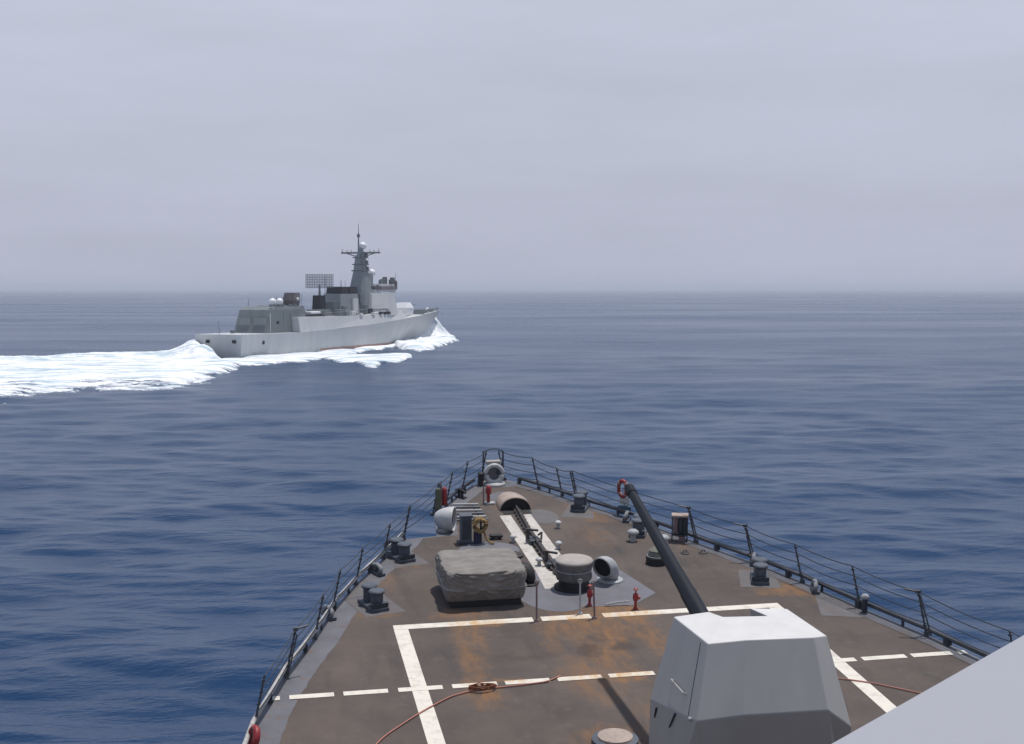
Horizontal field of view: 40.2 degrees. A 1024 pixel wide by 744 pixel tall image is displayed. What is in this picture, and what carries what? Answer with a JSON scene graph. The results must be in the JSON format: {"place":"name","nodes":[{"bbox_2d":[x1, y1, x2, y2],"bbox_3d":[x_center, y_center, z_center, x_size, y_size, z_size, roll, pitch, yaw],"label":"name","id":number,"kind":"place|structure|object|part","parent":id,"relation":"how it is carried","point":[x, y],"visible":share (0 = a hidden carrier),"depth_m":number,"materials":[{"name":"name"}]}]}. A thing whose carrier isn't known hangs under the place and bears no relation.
{"place":"outdoors","nodes":[
{"label":"outdoors","id":0,"kind":"place"},
{"bbox_2d":[489,533,502,539],"bbox_3d":[-0.454,4.670,39.678,0.360,0.140,0.220,-1,10,-10],"label":"cleat","id":1,"kind":"object","parent":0,"point":[497,535],"visible":1,"depth_m":39.59,"materials":[{"name":"black metal"}]},
{"bbox_2d":[0,290,1023,743],"bbox_3d":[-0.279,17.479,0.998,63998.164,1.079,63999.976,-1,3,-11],"label":"water","id":2,"kind":"structure","parent":0,"point":[174,562],"depth_m":144.90,"materials":[{"name":"blue liquid"}]},
{"bbox_2d":[0,339,240,403],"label":"wake foam","id":3,"kind":"object","parent":2,"relation":"on","point":[193,361],"visible":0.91,"depth_m":290.31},
{"bbox_2d":[222,344,395,365],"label":"hull foam","id":4,"kind":"object","parent":2,"relation":"on","point":[256,360],"visible":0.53,"depth_m":350.13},
{"bbox_2d":[195,223,439,357],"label":"destroyer","id":5,"kind":"object","parent":2,"relation":"on","point":[362,310],"visible":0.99,"depth_m":403.01,"materials":[{"name":"grey metal"}]},
{"bbox_2d":[238,318,265,324],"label":"hangar door","id":6,"kind":"structure","parent":5,"relation":"in","point":[241,321],"depth_m":370.64,"materials":[{"name":"grey metal"}]},
{"bbox_2d":[371,286,395,288],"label":"bridge windows","id":7,"kind":"structure","parent":5,"relation":"in","point":[372,287],"depth_m":433.22,"materials":[{"name":"glass"}]},
{"bbox_2d":[304,352,411,367],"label":"wave crest","id":8,"kind":"object","parent":2,"relation":"in","point":[372,360],"visible":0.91,"depth_m":341.46,"materials":[{"name":"liquid"}]},
{"bbox_2d":[393,335,458,351],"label":"bow foam","id":9,"kind":"object","parent":2,"relation":"on","point":[420,345],"visible":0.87,"depth_m":418.56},
{"bbox_2d":[407,309,466,342],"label":"bow wave","id":10,"kind":"object","parent":2,"relation":"on","point":[436,328],"visible":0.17,"depth_m":478.56,"materials":[{"name":"liquid"}]},
{"bbox_2d":[257,480,980,743],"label":"warship","id":11,"kind":"object","parent":2,"relation":"on","point":[359,674],"visible":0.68,"depth_m":31.14,"materials":[{"name":"grey paint"}]},
{"bbox_2d":[242,532,404,743],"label":"edge pipe","id":12,"kind":"object","parent":11,"relation":"attached to","point":[269,700],"visible":0.81,"depth_m":30.80,"materials":[{"name":"grey metal"}]},
{"bbox_2d":[248,724,260,743],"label":"lifebuoy","id":13,"kind":"object","parent":12,"relation":"attached to","point":[254,732],"visible":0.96,"depth_m":25.86,"materials":[{"name":"red paint"}]},
{"bbox_2d":[321,604,336,620],"bbox_3d":[-4.331,5.660,33.090,0.203,0.307,0.573,-5,11,-27],"label":"fairlead","id":14,"kind":"object","parent":11,"relation":"on","point":[331,616],"visible":0.78,"depth_m":32.90,"materials":[{"name":"grey metal"}]},
{"bbox_2d":[255,506,410,724],"bbox_3d":[-4.097,5.308,33.258,0.647,2.303,13.136,0,3,8],"label":"safety railing","id":15,"kind":"object","parent":11,"relation":"on","point":[290,656],"visible":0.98,"depth_m":31.66,"materials":[{"name":"metal"}]},
{"bbox_2d":[357,582,388,612],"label":"mooring bitts","id":16,"kind":"object","parent":11,"relation":"on","point":[371,600],"visible":1,"depth_m":33.56,"materials":[{"name":"grey metal"}]},
{"bbox_2d":[371,562,384,576],"bbox_3d":[-3.505,5.112,36.423,0.203,0.307,0.573,-6,11,-33],"label":"fairlead","id":17,"kind":"object","parent":11,"relation":"on","point":[377,569],"visible":1,"depth_m":36.30,"materials":[{"name":"grey metal"}]},
{"bbox_2d":[386,537,415,563],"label":"mooring bitts","id":18,"kind":"object","parent":11,"relation":"on","point":[399,552],"visible":1,"depth_m":37.48,"materials":[{"name":"grey metal"}]},
{"bbox_2d":[405,482,439,538],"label":"safety railing","id":19,"kind":"object","parent":11,"relation":"on","point":[433,507],"visible":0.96,"depth_m":41.00,"materials":[{"name":"metal"}]},
{"bbox_2d":[432,484,446,516],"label":"rail gear","id":20,"kind":"object","parent":11,"relation":"on","point":[440,496],"visible":0.73,"depth_m":41.97,"materials":[{"name":"red paint"}]},
{"bbox_2d":[433,507,456,532],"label":"ventilator hood","id":21,"kind":"object","parent":11,"relation":"on","point":[445,520],"visible":1,"depth_m":40.24,"materials":[{"name":"white metal"}]},
{"bbox_2d":[436,479,474,511],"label":"edge pipe","id":22,"kind":"object","parent":11,"relation":"attached to","point":[462,488],"visible":0.66,"depth_m":44.56,"materials":[{"name":"metal"}]},
{"bbox_2d":[434,451,486,511],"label":"safety railing","id":23,"kind":"object","parent":11,"relation":"on","point":[465,475],"visible":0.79,"depth_m":44.73,"materials":[{"name":"metal"}]},
{"bbox_2d":[454,488,466,498],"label":"cleat","id":24,"kind":"object","parent":11,"relation":"attached to","point":[461,493],"visible":1,"depth_m":44.18,"materials":[{"name":"black metal"}]},
{"bbox_2d":[456,512,474,544],"bbox_3d":[-1.301,4.391,39.263,0.460,0.830,0.400,-2,10,-12],"label":"deck locker","id":25,"kind":"object","parent":11,"relation":"on","point":[465,528],"visible":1,"depth_m":39.12,"materials":[{"name":"grey metal"}]},
{"bbox_3d":[-1.268,4.406,39.112,0.220,0.560,0.020,-2,10,-12],"label":"door","id":26,"kind":"part","parent":25,"relation":"part of","materials":[{"name":"grey metal"}]},
{"bbox_2d":[376,675,560,743],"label":"hose","id":27,"kind":"object","parent":11,"relation":"on","point":[459,694],"visible":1,"depth_m":28.39,"materials":[{"name":"red rubber"}]},
{"bbox_2d":[468,682,496,690],"bbox_3d":[-0.607,6.463,28.749,0.610,0.096,0.323,-1,10,-10],"label":"hose coil","id":28,"kind":"object","parent":27,"relation":"on","point":[475,686],"visible":1,"depth_m":28.71,"materials":[{"name":"red rubber"}]},
{"bbox_2d":[451,503,487,521],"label":"pipe grating","id":29,"kind":"object","parent":11,"relation":"on","point":[461,507],"visible":0.58,"depth_m":42.43,"materials":[{"name":"grey metal"}]},
{"bbox_2d":[435,547,527,607],"bbox_3d":[-0.788,5.084,34.705,2.079,0.949,2.148,-1,10,-10],"label":"covered box","id":30,"kind":"object","parent":11,"relation":"on","point":[480,577],"visible":1,"depth_m":33.88,"materials":[{"name":"grey fabric"}]},
{"bbox_2d":[472,516,493,543],"bbox_3d":[-0.808,4.429,39.236,0.617,0.770,0.357,0,3,-3],"label":"rope bundle","id":31,"kind":"object","parent":11,"relation":"on","point":[478,531],"visible":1,"depth_m":39.15,"materials":[{"name":"yellow fabric"}]},
{"bbox_2d":[483,482,494,504],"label":"fire station","id":32,"kind":"object","parent":11,"relation":"on","point":[488,493],"visible":1,"depth_m":43.40,"materials":[{"name":"red paint"}]},
{"bbox_2d":[478,460,504,486],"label":"bullnose","id":33,"kind":"object","parent":11,"relation":"on","point":[493,474],"visible":0.99,"depth_m":45.79,"materials":[{"name":"grey metal"}]},
{"bbox_2d":[482,448,503,473],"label":"bow rail","id":34,"kind":"object","parent":11,"relation":"on","point":[490,449],"visible":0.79,"depth_m":46.46,"materials":[{"name":"grey metal"}]},
{"bbox_2d":[510,534,516,542],"bbox_3d":[0.032,4.680,39.358,0.200,0.231,0.197,-1,10,-10],"label":"mushroom vent","id":35,"kind":"object","parent":11,"relation":"on","point":[513,536],"visible":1,"depth_m":39.32,"materials":[{"name":"white metal"}]},
{"bbox_2d":[496,492,531,514],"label":"hawse hood","id":36,"kind":"object","parent":11,"relation":"on","point":[506,502],"visible":1,"depth_m":42.81,"materials":[{"name":"grey metal"}]},
{"bbox_2d":[514,551,523,557],"bbox_3d":[0.007,4.965,38.045,0.634,0.042,0.615,-1,10,-10],"label":"cleat","id":37,"kind":"object","parent":11,"relation":"on","point":[519,554],"visible":0.22,"depth_m":38.00,"materials":[{"name":"grey metal"}]},
{"bbox_2d":[522,562,537,586],"bbox_3d":[0.432,5.150,35.645,0.459,0.541,0.507,-7,12,-39],"label":"chain pipe","id":38,"kind":"object","parent":11,"relation":"on","point":[530,579],"visible":0.56,"depth_m":35.54,"materials":[{"name":"grey metal"}]},
{"bbox_2d":[512,505,555,573],"bbox_3d":[0.689,4.731,39.396,0.368,0.953,7.368,-1,3,-11],"label":"anchor chain","id":39,"kind":"object","parent":11,"relation":"on","point":[540,548],"visible":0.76,"depth_m":39.75,"materials":[{"name":"black metal"}]},
{"bbox_2d":[525,528,542,545],"bbox_3d":[0.613,4.590,39.298,0.456,0.434,0.500,-2,10,-16],"label":"chain stopper","id":40,"kind":"object","parent":11,"relation":"on","point":[530,540],"visible":0.94,"depth_m":39.25,"materials":[{"name":"grey metal"}]},
{"bbox_2d":[498,451,574,495],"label":"safety railing","id":41,"kind":"object","parent":11,"relation":"on","point":[538,481],"visible":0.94,"depth_m":45.26,"materials":[{"name":"metal"}]},
{"bbox_2d":[534,580,538,621],"bbox_3d":[0.579,5.377,32.889,0.133,0.981,0.140,-1,3,-11],"label":"marker post","id":42,"kind":"object","parent":11,"relation":"on","point":[536,619],"visible":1,"depth_m":32.87,"materials":[{"name":"grey metal"}]},
{"bbox_2d":[536,557,542,565],"bbox_3d":[0.722,5.039,37.215,0.200,0.231,0.197,-1,10,-10],"label":"mushroom vent","id":43,"kind":"object","parent":11,"relation":"on","point":[539,559],"visible":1,"depth_m":37.17,"materials":[{"name":"white metal"}]},
{"bbox_2d":[544,550,557,568],"bbox_3d":[1.077,4.947,37.163,0.456,0.434,0.500,-1,9,-5],"label":"chain stopper","id":44,"kind":"object","parent":11,"relation":"on","point":[547,561],"visible":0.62,"depth_m":37.15,"materials":[{"name":"grey metal"}]},
{"bbox_2d":[555,520,560,528],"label":"mushroom vent","id":45,"kind":"object","parent":11,"relation":"on","point":[557,522],"visible":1,"depth_m":40.77,"materials":[{"name":"white metal"}]},
{"bbox_2d":[555,541,561,548],"bbox_3d":[1.290,4.790,38.734,0.200,0.231,0.197,-1,10,-10],"label":"mushroom vent","id":46,"kind":"object","parent":11,"relation":"on","point":[558,543],"visible":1,"depth_m":38.69,"materials":[{"name":"white metal"}]},
{"bbox_2d":[554,554,592,593],"bbox_3d":[1.563,5.075,35.359,1.000,0.775,1.000,-1,10,-10],"label":"capstan","id":47,"kind":"object","parent":11,"relation":"on","point":[571,570],"visible":0.96,"depth_m":35.03,"materials":[{"name":"grey metal"}]},
{"bbox_2d":[570,490,589,512],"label":"mooring bitts","id":48,"kind":"object","parent":11,"relation":"on","point":[581,504],"visible":1,"depth_m":42.58,"materials":[{"name":"grey metal"}]},
{"bbox_2d":[577,579,582,614],"bbox_3d":[1.625,5.360,33.390,0.133,0.861,0.140,-1,3,-11],"label":"marker post","id":49,"kind":"object","parent":11,"relation":"on","point":[579,612],"visible":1,"depth_m":33.37,"materials":[{"name":"grey metal"}]},
{"bbox_2d":[587,584,592,605],"bbox_3d":[1.912,5.421,34.031,0.197,0.530,0.146,-1,10,-10],"label":"fire hydrant","id":50,"kind":"object","parent":11,"relation":"on","point":[589,593],"visible":0.96,"depth_m":33.98,"materials":[{"name":"red metal"}]},
{"bbox_2d":[591,580,596,618],"bbox_3d":[1.955,5.380,33.097,0.138,0.922,0.138,2,4,35],"label":"marker post","id":51,"kind":"object","parent":11,"relation":"on","point":[594,616],"visible":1,"depth_m":33.07,"materials":[{"name":"grey metal"}]},
{"bbox_2d":[592,556,622,583],"bbox_3d":[2.486,5.025,35.900,0.675,0.731,0.793,7,12,36],"label":"ventilation cowl","id":52,"kind":"object","parent":11,"relation":"on","point":[606,569],"visible":0.99,"depth_m":35.70,"materials":[{"name":"grey metal"}]},
{"bbox_2d":[592,728,638,743],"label":"deck hatch","id":53,"kind":"object","parent":11,"relation":"on","point":[613,736],"visible":1,"depth_m":26.20,"materials":[{"name":"grey metal"}]},
{"bbox_2d":[605,600,629,604],"bbox_3d":[2.562,5.614,34.047,0.605,0.088,0.064,-1,10,-10],"label":"hose","id":54,"kind":"object","parent":11,"relation":"on","point":[617,602],"visible":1,"depth_m":34.03,"materials":[{"name":"white rubber"}]},
{"bbox_2d":[618,486,630,513],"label":"lifebuoy stand","id":55,"kind":"object","parent":11,"relation":"on","point":[624,506],"visible":0.71,"depth_m":42.31,"materials":[{"name":"grey metal"}]},
{"bbox_2d":[617,479,627,497],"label":"lifebuoy","id":56,"kind":"object","parent":55,"relation":"hanging from","point":[623,481],"visible":0.84,"depth_m":42.25,"materials":[{"name":"red paint"}]},
{"bbox_2d":[622,510,630,522],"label":"fairlead","id":57,"kind":"object","parent":11,"relation":"on","point":[626,517],"visible":1,"depth_m":41.42,"materials":[{"name":"grey metal"}]},
{"bbox_2d":[627,529,638,541],"bbox_3d":[3.418,4.606,39.523,0.340,0.357,0.335,-1,10,-10],"label":"mushroom vent","id":58,"kind":"object","parent":11,"relation":"on","point":[632,533],"visible":1,"depth_m":39.45,"materials":[{"name":"white metal"}]},
{"bbox_2d":[633,588,640,609],"bbox_3d":[3.008,5.468,33.781,0.197,0.530,0.146,-1,10,-10],"label":"fire hydrant","id":59,"kind":"object","parent":11,"relation":"on","point":[636,597],"visible":1,"depth_m":33.73,"materials":[{"name":"red metal"}]},
{"bbox_2d":[629,513,646,537],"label":"mooring bitts","id":60,"kind":"object","parent":11,"relation":"on","point":[637,522],"visible":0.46,"depth_m":39.88,"materials":[{"name":"grey metal"}]},
{"bbox_2d":[646,546,664,566],"bbox_3d":[3.873,4.898,37.429,0.580,0.470,0.580,-1,10,-10],"label":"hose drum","id":61,"kind":"object","parent":11,"relation":"on","point":[653,558],"visible":0.56,"depth_m":37.21,"materials":[{"name":"metal"}]},
{"bbox_2d":[662,534,669,541],"bbox_3d":[4.225,4.702,38.967,0.340,0.357,0.335,-1,10,-10],"label":"mushroom vent","id":62,"kind":"object","parent":11,"relation":"on","point":[666,537],"visible":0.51,"depth_m":38.84,"materials":[{"name":"white metal"}]},
{"bbox_2d":[671,513,688,541],"bbox_3d":[4.744,4.393,39.584,0.475,0.770,0.317,1,10,7],"label":"canister rack","id":63,"kind":"object","parent":11,"relation":"on","point":[680,527],"visible":1,"depth_m":39.51,"materials":[{"name":"grey metal"}]},
{"bbox_2d":[624,484,850,743],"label":"naval gun","id":64,"kind":"object","parent":11,"relation":"on","point":[763,676],"visible":1,"depth_m":22.71,"materials":[{"name":"paint"}]},
{"bbox_2d":[517,477,988,656],"bbox_3d":[7.122,5.424,35.059,1.556,2.638,26.411,-2,4,-29],"label":"edge pipe","id":65,"kind":"object","parent":11,"relation":"attached to","point":[948,640],"visible":0.78,"depth_m":35.66,"materials":[{"name":"grey metal"}]},
{"bbox_2d":[750,552,755,565],"bbox_3d":[6.472,4.987,37.471,0.203,0.307,0.573,2,10,9],"label":"fairlead","id":66,"kind":"object","parent":11,"relation":"on","point":[752,557],"visible":0.62,"depth_m":37.26,"materials":[{"name":"grey metal"}]},
{"bbox_2d":[750,557,769,585],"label":"mooring bitts","id":67,"kind":"object","parent":11,"relation":"on","point":[759,574],"visible":1,"depth_m":35.70,"materials":[{"name":"grey metal"}]},
{"bbox_2d":[571,471,1019,653],"bbox_3d":[7.100,4.977,35.640,1.037,2.801,19.710,-2,4,-29],"label":"safety railing","id":68,"kind":"object","parent":11,"relation":"on","point":[802,580],"visible":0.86,"depth_m":35.17,"materials":[{"name":"metal"}]},
{"bbox_2d":[810,579,819,593],"bbox_3d":[7.630,5.366,35.214,0.203,0.307,0.573,1,10,7],"label":"fairlead","id":69,"kind":"object","parent":11,"relation":"on","point":[814,587],"visible":1,"depth_m":35.01,"materials":[{"name":"grey metal"}]},
{"bbox_2d":[861,593,869,612],"bbox_3d":[8.484,5.557,33.645,0.220,0.450,0.214,-1,10,-10],"label":"edge bollard","id":70,"kind":"object","parent":11,"relation":"on","point":[865,597],"visible":1,"depth_m":33.60,"materials":[{"name":"black metal"}]},
{"bbox_2d":[838,678,920,693],"bbox_3d":[7.410,6.553,28.835,3.849,0.174,1.153,0,3,5],"label":"hose","id":71,"kind":"object","parent":11,"relation":"on","point":[880,684],"visible":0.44,"depth_m":29.09,"materials":[{"name":"red rubber"}]},
{"bbox_2d":[832,635,1023,743],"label":"bridge front","id":72,"kind":"structure","parent":11,"relation":"on","point":[981,701],"depth_m":3.31,"materials":[{"name":"grey metal"}]},
{"bbox_2d":[0,0,1023,289],"label":"sky","id":73,"kind":"structure","parent":0,"point":[145,144],"materials":[{"name":"grey"}]}
]}

